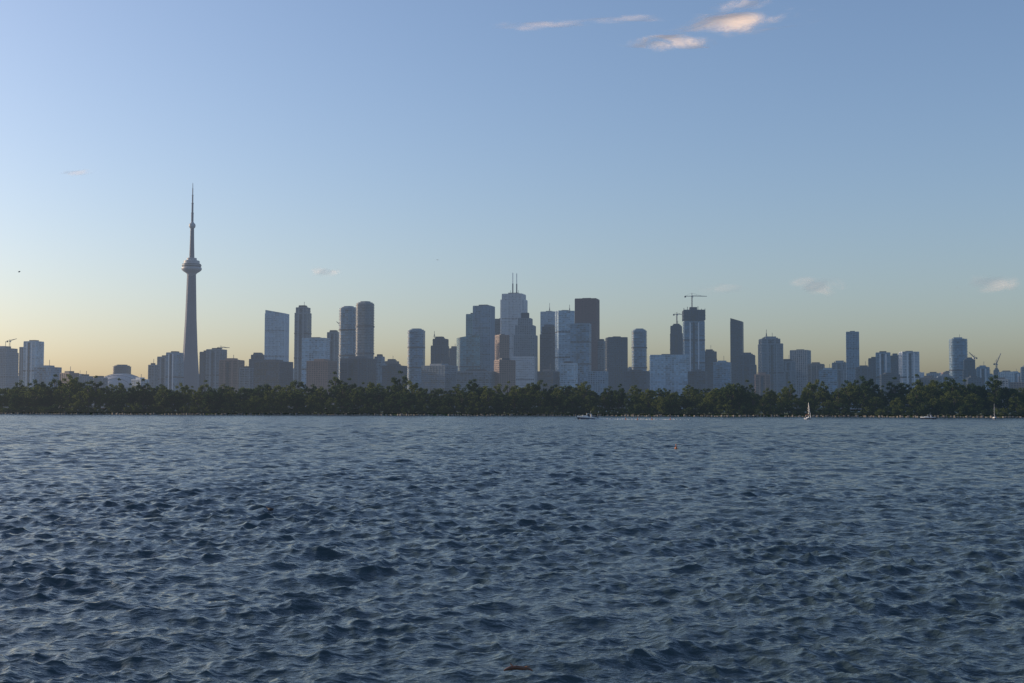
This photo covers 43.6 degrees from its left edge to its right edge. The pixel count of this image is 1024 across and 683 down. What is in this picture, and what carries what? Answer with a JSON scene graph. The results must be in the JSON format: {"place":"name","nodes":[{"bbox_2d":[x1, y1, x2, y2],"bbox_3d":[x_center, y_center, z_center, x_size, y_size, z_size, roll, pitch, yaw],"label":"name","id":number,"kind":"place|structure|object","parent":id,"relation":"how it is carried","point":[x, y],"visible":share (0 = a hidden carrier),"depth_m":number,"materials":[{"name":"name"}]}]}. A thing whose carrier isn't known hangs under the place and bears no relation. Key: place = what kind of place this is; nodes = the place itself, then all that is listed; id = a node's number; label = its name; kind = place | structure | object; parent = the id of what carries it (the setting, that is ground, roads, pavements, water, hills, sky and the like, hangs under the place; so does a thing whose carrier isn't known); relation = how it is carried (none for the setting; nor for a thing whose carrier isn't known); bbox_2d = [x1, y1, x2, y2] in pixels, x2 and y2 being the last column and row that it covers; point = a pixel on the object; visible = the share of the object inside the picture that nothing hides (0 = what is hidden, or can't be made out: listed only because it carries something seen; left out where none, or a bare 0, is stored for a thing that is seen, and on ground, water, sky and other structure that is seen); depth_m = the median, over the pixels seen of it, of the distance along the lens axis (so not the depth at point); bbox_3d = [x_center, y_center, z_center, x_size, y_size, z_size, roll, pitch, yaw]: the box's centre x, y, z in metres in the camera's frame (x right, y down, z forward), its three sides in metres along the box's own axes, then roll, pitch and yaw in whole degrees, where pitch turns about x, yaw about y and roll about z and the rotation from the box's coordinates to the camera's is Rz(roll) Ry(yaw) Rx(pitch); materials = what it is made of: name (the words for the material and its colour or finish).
{"place":"outdoors","nodes":[
{"label":"outdoors","id":0,"kind":"place"},
{"bbox_2d":[18,340,43,389],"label":"apartment tower","id":1,"kind":"structure","parent":0,"point":[31,354],"depth_m":2984.36,"materials":[{"name":"grey concrete"}]},
{"bbox_2d":[34,360,61,387],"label":"office building","id":2,"kind":"structure","parent":0,"point":[44,373],"depth_m":2680.67,"materials":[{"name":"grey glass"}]},
{"bbox_2d":[60,366,78,407],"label":"brick building","id":3,"kind":"structure","parent":0,"point":[71,373],"depth_m":2593.03,"materials":[{"name":"brick"}]},
{"bbox_2d":[77,371,93,406],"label":"office building","id":4,"kind":"structure","parent":0,"point":[83,378],"depth_m":2588.73,"materials":[{"name":"grey concrete"}]},
{"bbox_2d":[93,376,107,407],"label":"apartment building","id":5,"kind":"structure","parent":0,"point":[102,379],"depth_m":2690.95,"materials":[{"name":"grey concrete"}]},
{"bbox_2d":[104,373,137,405],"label":"stadium dome","id":6,"kind":"structure","parent":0,"point":[125,380],"depth_m":2956.68,"materials":[{"name":"white metal"}]},
{"bbox_2d":[113,365,130,373],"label":"office building","id":7,"kind":"structure","parent":0,"point":[121,368],"depth_m":3280.16,"materials":[{"name":"grey glass"}]},
{"bbox_2d":[131,374,148,405],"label":"apartment building","id":8,"kind":"structure","parent":0,"point":[139,380],"depth_m":2589.36,"materials":[{"name":"white stone"}]},
{"bbox_2d":[148,363,157,390],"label":"apartment building","id":9,"kind":"structure","parent":0,"point":[153,374],"depth_m":2795.39,"materials":[{"name":"grey concrete"}]},
{"bbox_2d":[157,351,183,392],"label":"apartment building","id":10,"kind":"structure","parent":0,"point":[170,370],"depth_m":2882.14,"materials":[{"name":"grey concrete"}]},
{"bbox_2d":[199,348,226,391],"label":"apartment tower","id":11,"kind":"structure","parent":0,"point":[209,359],"depth_m":2783.79,"materials":[{"name":"grey glass"}]},
{"bbox_2d":[219,355,244,394],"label":"apartment building","id":12,"kind":"structure","parent":0,"point":[229,368],"depth_m":2581.11,"materials":[{"name":"grey concrete"}]},
{"bbox_2d":[239,366,253,398],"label":"apartment building","id":13,"kind":"structure","parent":0,"point":[246,375],"depth_m":2542.88,"materials":[{"name":"grey concrete"}]},
{"bbox_2d":[249,353,263,367],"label":"apartment building","id":14,"kind":"structure","parent":0,"point":[257,356],"depth_m":2890.40,"materials":[{"name":"grey glass"}]},
{"bbox_2d":[253,360,292,408],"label":"apartment building","id":15,"kind":"structure","parent":0,"point":[272,373],"depth_m":2476.08,"materials":[{"name":"grey glass"}]},
{"bbox_2d":[264,310,288,361],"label":"apartment tower","id":16,"kind":"structure","parent":0,"point":[276,345],"depth_m":2891.31,"materials":[{"name":"blue glass"}]},
{"bbox_2d":[294,302,311,388],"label":"apartment tower","id":17,"kind":"structure","parent":0,"point":[303,321],"depth_m":2993.86,"materials":[{"name":"grey concrete"}]},
{"bbox_2d":[301,337,329,406],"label":"office building","id":18,"kind":"structure","parent":0,"point":[313,348],"depth_m":2686.70,"materials":[{"name":"blue glass"}]},
{"bbox_2d":[306,359,336,408],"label":"brick building","id":19,"kind":"structure","parent":0,"point":[319,372],"depth_m":2436.36,"materials":[{"name":"brick"}]},
{"bbox_2d":[327,330,338,407],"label":"apartment tower","id":20,"kind":"structure","parent":0,"point":[333,336],"depth_m":3087.68,"materials":[{"name":"grey concrete"}]},
{"bbox_2d":[338,306,355,379],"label":"apartment tower","id":21,"kind":"structure","parent":0,"point":[347,329],"depth_m":2788.69,"materials":[{"name":"grey glass"}]},
{"bbox_2d":[340,356,376,408],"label":"apartment building","id":22,"kind":"structure","parent":0,"point":[358,370],"depth_m":2479.68,"materials":[{"name":"grey glass"}]},
{"bbox_2d":[355,301,374,358],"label":"apartment tower","id":23,"kind":"structure","parent":0,"point":[364,330],"depth_m":2741.71,"materials":[{"name":"grey concrete"}]},
{"bbox_2d":[374,354,385,387],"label":"apartment building","id":24,"kind":"structure","parent":0,"point":[380,359],"depth_m":2792.02,"materials":[{"name":"grey glass"}]},
{"bbox_2d":[385,359,398,365],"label":"apartment building","id":25,"kind":"structure","parent":0,"point":[390,361],"depth_m":2989.81,"materials":[{"name":"grey glass"}]},
{"bbox_2d":[382,360,406,391],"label":"apartment building","id":26,"kind":"structure","parent":0,"point":[389,371],"depth_m":2483.36,"materials":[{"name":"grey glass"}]},
{"bbox_2d":[407,328,424,405],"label":"apartment tower","id":27,"kind":"structure","parent":0,"point":[416,350],"depth_m":2883.79,"materials":[{"name":"grey glass"}]},
{"bbox_2d":[421,360,457,406],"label":"apartment building","id":28,"kind":"structure","parent":0,"point":[438,376],"depth_m":2479.92,"materials":[{"name":"grey concrete"}]},
{"bbox_2d":[430,336,448,364],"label":"apartment tower","id":29,"kind":"structure","parent":0,"point":[439,350],"depth_m":2790.37,"materials":[{"name":"grey glass"}]},
{"bbox_2d":[449,346,456,365],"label":"apartment building","id":30,"kind":"structure","parent":0,"point":[452,355],"depth_m":3094.74,"materials":[{"name":"grey glass"}]},
{"bbox_2d":[457,334,479,370],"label":"office tower","id":31,"kind":"structure","parent":0,"point":[468,352],"depth_m":2881.06,"materials":[{"name":"grey glass"}]},
{"bbox_2d":[456,369,494,407],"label":"apartment building","id":32,"kind":"structure","parent":0,"point":[483,377],"depth_m":2424.44,"materials":[{"name":"grey concrete"}]},
{"bbox_2d":[466,305,494,370],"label":"office tower","id":33,"kind":"structure","parent":0,"point":[480,319],"depth_m":2931.86,"materials":[{"name":"grey glass"}]},
{"bbox_2d":[495,318,499,334],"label":"office tower","id":34,"kind":"structure","parent":0,"point":[497,326],"depth_m":3089.16,"materials":[{"name":"grey glass"}]},
{"bbox_2d":[495,334,508,359],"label":"office building","id":35,"kind":"structure","parent":0,"point":[501,345],"depth_m":2692.94,"materials":[{"name":"brown brick"}]},
{"bbox_2d":[494,358,515,394],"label":"office building","id":36,"kind":"structure","parent":0,"point":[505,370],"depth_m":2434.28,"materials":[{"name":"grey brick"}]},
{"bbox_2d":[0,408,1023,682],"bbox_3d":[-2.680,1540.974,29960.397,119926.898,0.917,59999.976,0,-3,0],"label":"lake water","id":37,"kind":"structure","parent":0,"point":[544,548],"depth_m":49.30,"materials":[{"name":"blue liquid"}]},
{"bbox_2d":[504,663,532,670],"bbox_3d":[0.131,6.680,26.237,0.598,0.172,0.143,0,-3,1],"label":"floating driftwood","id":38,"kind":"object","parent":37,"relation":"on","point":[514,667],"visible":1,"depth_m":26.20,"materials":[{"name":"brown wood"}]},
{"bbox_2d":[577,413,597,418],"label":"motorboat","id":39,"kind":"object","parent":37,"relation":"on","point":[584,417],"visible":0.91,"depth_m":573.62,"materials":[{"name":"metal"}]},
{"bbox_2d":[597,418,688,419],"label":"boat wake","id":40,"kind":"object","parent":37,"relation":"on","point":[649,419],"visible":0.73,"depth_m":570.16,"materials":[{"name":"white liquid"}]},
{"bbox_2d":[804,402,810,418],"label":"sailboat","id":41,"kind":"object","parent":37,"relation":"on","point":[808,411],"visible":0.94,"depth_m":601.80,"materials":[{"name":"fabric"}]},
{"bbox_2d":[920,415,935,418],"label":"motorboat","id":42,"kind":"object","parent":37,"relation":"on","point":[927,417],"visible":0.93,"depth_m":624.56,"materials":[{"name":"metal"}]},
{"bbox_2d":[0,411,1023,417],"bbox_3d":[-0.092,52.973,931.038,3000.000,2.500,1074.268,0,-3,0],"label":"island ground","id":43,"kind":"structure","parent":0,"point":[710,414],"depth_m":807.35,"materials":[{"name":"green soil"}]},
{"bbox_2d":[0,371,1023,415],"bbox_3d":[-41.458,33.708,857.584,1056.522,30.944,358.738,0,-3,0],"label":"distant tree line","id":44,"kind":"object","parent":43,"relation":"on","point":[949,398],"visible":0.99,"depth_m":822.79,"materials":[{"name":"green plant"}]},
{"bbox_2d":[0,412,1023,417],"bbox_3d":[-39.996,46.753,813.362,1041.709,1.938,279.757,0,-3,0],"label":"stone breakwater","id":45,"kind":"object","parent":43,"relation":"on","point":[954,416],"visible":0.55,"depth_m":802.20,"materials":[{"name":"grey stone"}]},
{"bbox_2d":[0,0,1023,382],"label":"sky","id":46,"kind":"structure","parent":0,"point":[817,172],"materials":[{"name":"blue"}]},
{"bbox_2d":[500,273,527,359],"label":"office tower","id":47,"kind":"structure","parent":0,"point":[513,306],"depth_m":3037.09,"materials":[{"name":"white stone"}]},
{"bbox_2d":[512,313,537,407],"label":"office tower","id":48,"kind":"structure","parent":0,"point":[525,347],"depth_m":2830.81,"materials":[{"name":"white stone"}]},
{"bbox_2d":[540,324,554,370],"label":"office tower","id":49,"kind":"structure","parent":0,"point":[547,348],"depth_m":2888.20,"materials":[{"name":"grey glass"}]},
{"bbox_2d":[540,311,554,333],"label":"office tower","id":50,"kind":"structure","parent":0,"point":[547,317],"depth_m":3091.48,"materials":[{"name":"blue glass"}]},
{"bbox_2d":[537,369,559,408],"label":"apartment building","id":51,"kind":"structure","parent":0,"point":[550,377],"depth_m":2437.34,"materials":[{"name":"grey glass"}]},
{"bbox_2d":[555,310,574,370],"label":"office tower","id":52,"kind":"structure","parent":0,"point":[564,319],"depth_m":2787.31,"materials":[{"name":"blue glass"}]},
{"bbox_2d":[560,361,577,395],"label":"office building","id":53,"kind":"structure","parent":0,"point":[568,373],"depth_m":2438.53,"materials":[{"name":"blue glass"}]},
{"bbox_2d":[570,323,590,407],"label":"office tower","id":54,"kind":"structure","parent":0,"point":[580,344],"depth_m":2681.15,"materials":[{"name":"blue glass"}]},
{"bbox_2d":[575,298,599,370],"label":"office tower","id":55,"kind":"structure","parent":0,"point":[587,310],"depth_m":2987.86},
{"bbox_2d":[588,365,607,402],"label":"apartment building","id":56,"kind":"structure","parent":0,"point":[598,380],"depth_m":2467.54,"materials":[{"name":"blue glass"}]},
{"bbox_2d":[598,339,604,370],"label":"office building","id":57,"kind":"structure","parent":0,"point":[601,352],"depth_m":2991.42,"materials":[{"name":"glass"}]},
{"bbox_2d":[605,336,627,408],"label":"office building","id":58,"kind":"structure","parent":0,"point":[616,357],"depth_m":2683.20,"materials":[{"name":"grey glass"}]},
{"bbox_2d":[624,369,649,408],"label":"apartment building","id":59,"kind":"structure","parent":0,"point":[640,378],"depth_m":2479.23,"materials":[{"name":"grey glass"}]},
{"bbox_2d":[631,328,646,370],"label":"apartment tower","id":60,"kind":"structure","parent":0,"point":[639,347],"depth_m":2886.95,"materials":[{"name":"grey glass"}]},
{"bbox_2d":[639,35,697,46],"bbox_3d":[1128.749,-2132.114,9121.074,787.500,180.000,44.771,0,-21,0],"label":"cloud","id":61,"kind":"structure","parent":0,"point":[677,41],"depth_m":9124.64,"materials":[{"name":"white"}]},
{"bbox_2d":[649,354,688,408],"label":"office building","id":62,"kind":"structure","parent":0,"point":[668,372],"depth_m":2579.51,"materials":[{"name":"blue glass"}]},
{"bbox_2d":[688,369,707,408],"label":"apartment building","id":63,"kind":"structure","parent":0,"point":[697,378],"depth_m":2463.89,"materials":[{"name":"grey glass"}]},
{"bbox_2d":[705,349,716,390],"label":"apartment building","id":64,"kind":"structure","parent":0,"point":[710,356],"depth_m":2886.99,"materials":[{"name":"blue glass"}]},
{"bbox_2d":[713,361,731,390],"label":"apartment building","id":65,"kind":"structure","parent":0,"point":[722,373],"depth_m":2688.26,"materials":[{"name":"blue glass"}]},
{"bbox_2d":[695,13,759,30],"bbox_3d":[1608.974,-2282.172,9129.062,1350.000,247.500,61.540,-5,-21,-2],"label":"cloud","id":66,"kind":"structure","parent":0,"point":[737,21],"depth_m":9107.32,"materials":[{"name":"white"}]},
{"bbox_2d":[730,318,743,388],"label":"apartment tower","id":67,"kind":"structure","parent":0,"point":[736,338],"depth_m":2890.01,"materials":[{"name":"grey glass"}]},
{"bbox_2d":[738,353,756,392],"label":"apartment building","id":68,"kind":"structure","parent":0,"point":[747,368],"depth_m":2686.68,"materials":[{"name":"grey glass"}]},
{"bbox_2d":[755,373,769,395],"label":"apartment building","id":69,"kind":"structure","parent":0,"point":[762,382],"depth_m":2482.57,"materials":[{"name":"grey brick"}]},
{"bbox_2d":[758,336,783,406],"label":"apartment tower","id":70,"kind":"structure","parent":0,"point":[770,356],"depth_m":2777.59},
{"bbox_2d":[783,359,795,407],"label":"apartment building","id":71,"kind":"structure","parent":0,"point":[789,369],"depth_m":2786.11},
{"bbox_2d":[790,349,810,407],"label":"office building","id":72,"kind":"structure","parent":0,"point":[801,358],"depth_m":2879.62,"materials":[{"name":"grey concrete"}]},
{"bbox_2d":[807,362,824,391],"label":"apartment building","id":73,"kind":"structure","parent":0,"point":[813,368],"depth_m":2692.15,"materials":[{"name":"grey glass"}]},
{"bbox_2d":[819,364,836,408],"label":"apartment building","id":74,"kind":"structure","parent":0,"point":[828,376],"depth_m":2583.10,"materials":[{"name":"blue glass"}]},
{"bbox_2d":[832,361,845,408],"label":"apartment building","id":75,"kind":"structure","parent":0,"point":[840,366],"depth_m":2981.81,"materials":[{"name":"grey concrete"}]},
{"bbox_2d":[846,331,858,408],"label":"apartment tower","id":76,"kind":"structure","parent":0,"point":[852,350],"depth_m":2893.59,"materials":[{"name":"blue glass"}]},
{"bbox_2d":[855,361,872,408],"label":"apartment building","id":77,"kind":"structure","parent":0,"point":[865,371],"depth_m":2686.56,"materials":[{"name":"grey glass"}]},
{"bbox_2d":[868,351,890,392],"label":"apartment building","id":78,"kind":"structure","parent":0,"point":[880,363],"depth_m":2735.81,"materials":[{"name":"grey glass"}]},
{"bbox_2d":[880,373,899,409],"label":"office building","id":79,"kind":"structure","parent":0,"point":[885,378],"depth_m":2486.29,"materials":[{"name":"grey glass"}]},
{"bbox_2d":[890,353,898,373],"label":"office tower","id":80,"kind":"structure","parent":0,"point":[894,358],"depth_m":2895.22,"materials":[{"name":"grey glass"}]},
{"bbox_2d":[898,351,919,404],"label":"apartment tower","id":81,"kind":"structure","parent":0,"point":[909,366],"depth_m":2682.16,"materials":[{"name":"white stone"}]},
{"bbox_2d":[919,376,938,408],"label":"apartment building","id":82,"kind":"structure","parent":0,"point":[926,380],"depth_m":2485.55,"materials":[{"name":"grey glass"}]},
{"bbox_2d":[926,372,940,377],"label":"warehouse building","id":83,"kind":"structure","parent":0,"point":[935,374],"depth_m":3277.11,"materials":[{"name":"grey concrete"}]},
{"bbox_2d":[937,374,952,388],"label":"apartment building","id":84,"kind":"structure","parent":0,"point":[941,377],"depth_m":2585.49,"materials":[{"name":"grey concrete"}]},
{"bbox_2d":[949,334,967,385],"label":"apartment tower","id":85,"kind":"structure","parent":0,"point":[958,351],"depth_m":2783.55,"materials":[{"name":"blue glass"}]},
{"bbox_2d":[963,357,975,385],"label":"apartment building","id":86,"kind":"structure","parent":0,"point":[969,369],"depth_m":2740.99,"materials":[{"name":"grey glass"}]},
{"bbox_2d":[966,376,981,386],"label":"apartment building","id":87,"kind":"structure","parent":0,"point":[976,380],"depth_m":2590.51,"materials":[{"name":"grey glass"}]},
{"bbox_2d":[976,365,989,390],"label":"apartment building","id":88,"kind":"structure","parent":0,"point":[983,372],"depth_m":2788.96,"materials":[{"name":"grey glass"}]},
{"bbox_2d":[993,353,1000,376],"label":"tower crane","id":89,"kind":"object","parent":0,"point":[997,364],"visible":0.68,"depth_m":2799.51,"materials":[{"name":"metal"}]},
{"bbox_2d":[991,377,1010,408],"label":"apartment building","id":90,"kind":"structure","parent":0,"point":[1007,383],"depth_m":2487.37,"materials":[{"name":"grey concrete"}]},
{"bbox_2d":[1010,382,1023,409],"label":"office building","id":91,"kind":"structure","parent":0,"point":[1016,385],"depth_m":2489.84,"materials":[{"name":"grey brick"}]},
{"bbox_2d":[1020,365,1023,381],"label":"office tower","id":92,"kind":"structure","parent":0,"point":[1022,373],"depth_m":2989.87,"materials":[{"name":"glass"}]},
{"label":"city ground","id":93,"kind":"structure","parent":0,"visible":0},
{"bbox_2d":[0,341,18,407],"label":"office building","id":94,"kind":"structure","parent":93,"relation":"on","point":[9,361],"depth_m":2883.08,"materials":[{"name":"grey concrete"}]},
{"bbox_2d":[181,187,201,408],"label":"communications tower","id":95,"kind":"structure","parent":93,"relation":"on","point":[191,268],"depth_m":3114.09,"materials":[{"name":"concrete"}]},
{"bbox_2d":[670,324,682,354],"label":"apartment tower","id":96,"kind":"structure","parent":93,"relation":"on","point":[676,340],"depth_m":2989.54,"materials":[{"name":"grey glass"}]},
{"bbox_2d":[682,307,705,370],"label":"apartment tower","id":97,"kind":"structure","parent":93,"relation":"on","point":[693,318],"depth_m":2834.86,"materials":[{"name":"grey glass"}]},
{"bbox_2d":[684,293,706,306],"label":"tower crane","id":98,"kind":"object","parent":97,"relation":"on","point":[692,299],"visible":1,"depth_m":2857.27,"materials":[{"name":"metal"}]},
{"bbox_2d":[998,370,1014,381],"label":"apartment building","id":99,"kind":"structure","parent":93,"relation":"on","point":[1008,374],"depth_m":3349.83,"materials":[{"name":"blue glass"}]},
{"bbox_2d":[1012,371,1019,381],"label":"building","id":100,"kind":"structure","parent":93,"relation":"on","point":[1017,374],"depth_m":3397.02,"materials":[{"name":"blue glass"}]}
]}

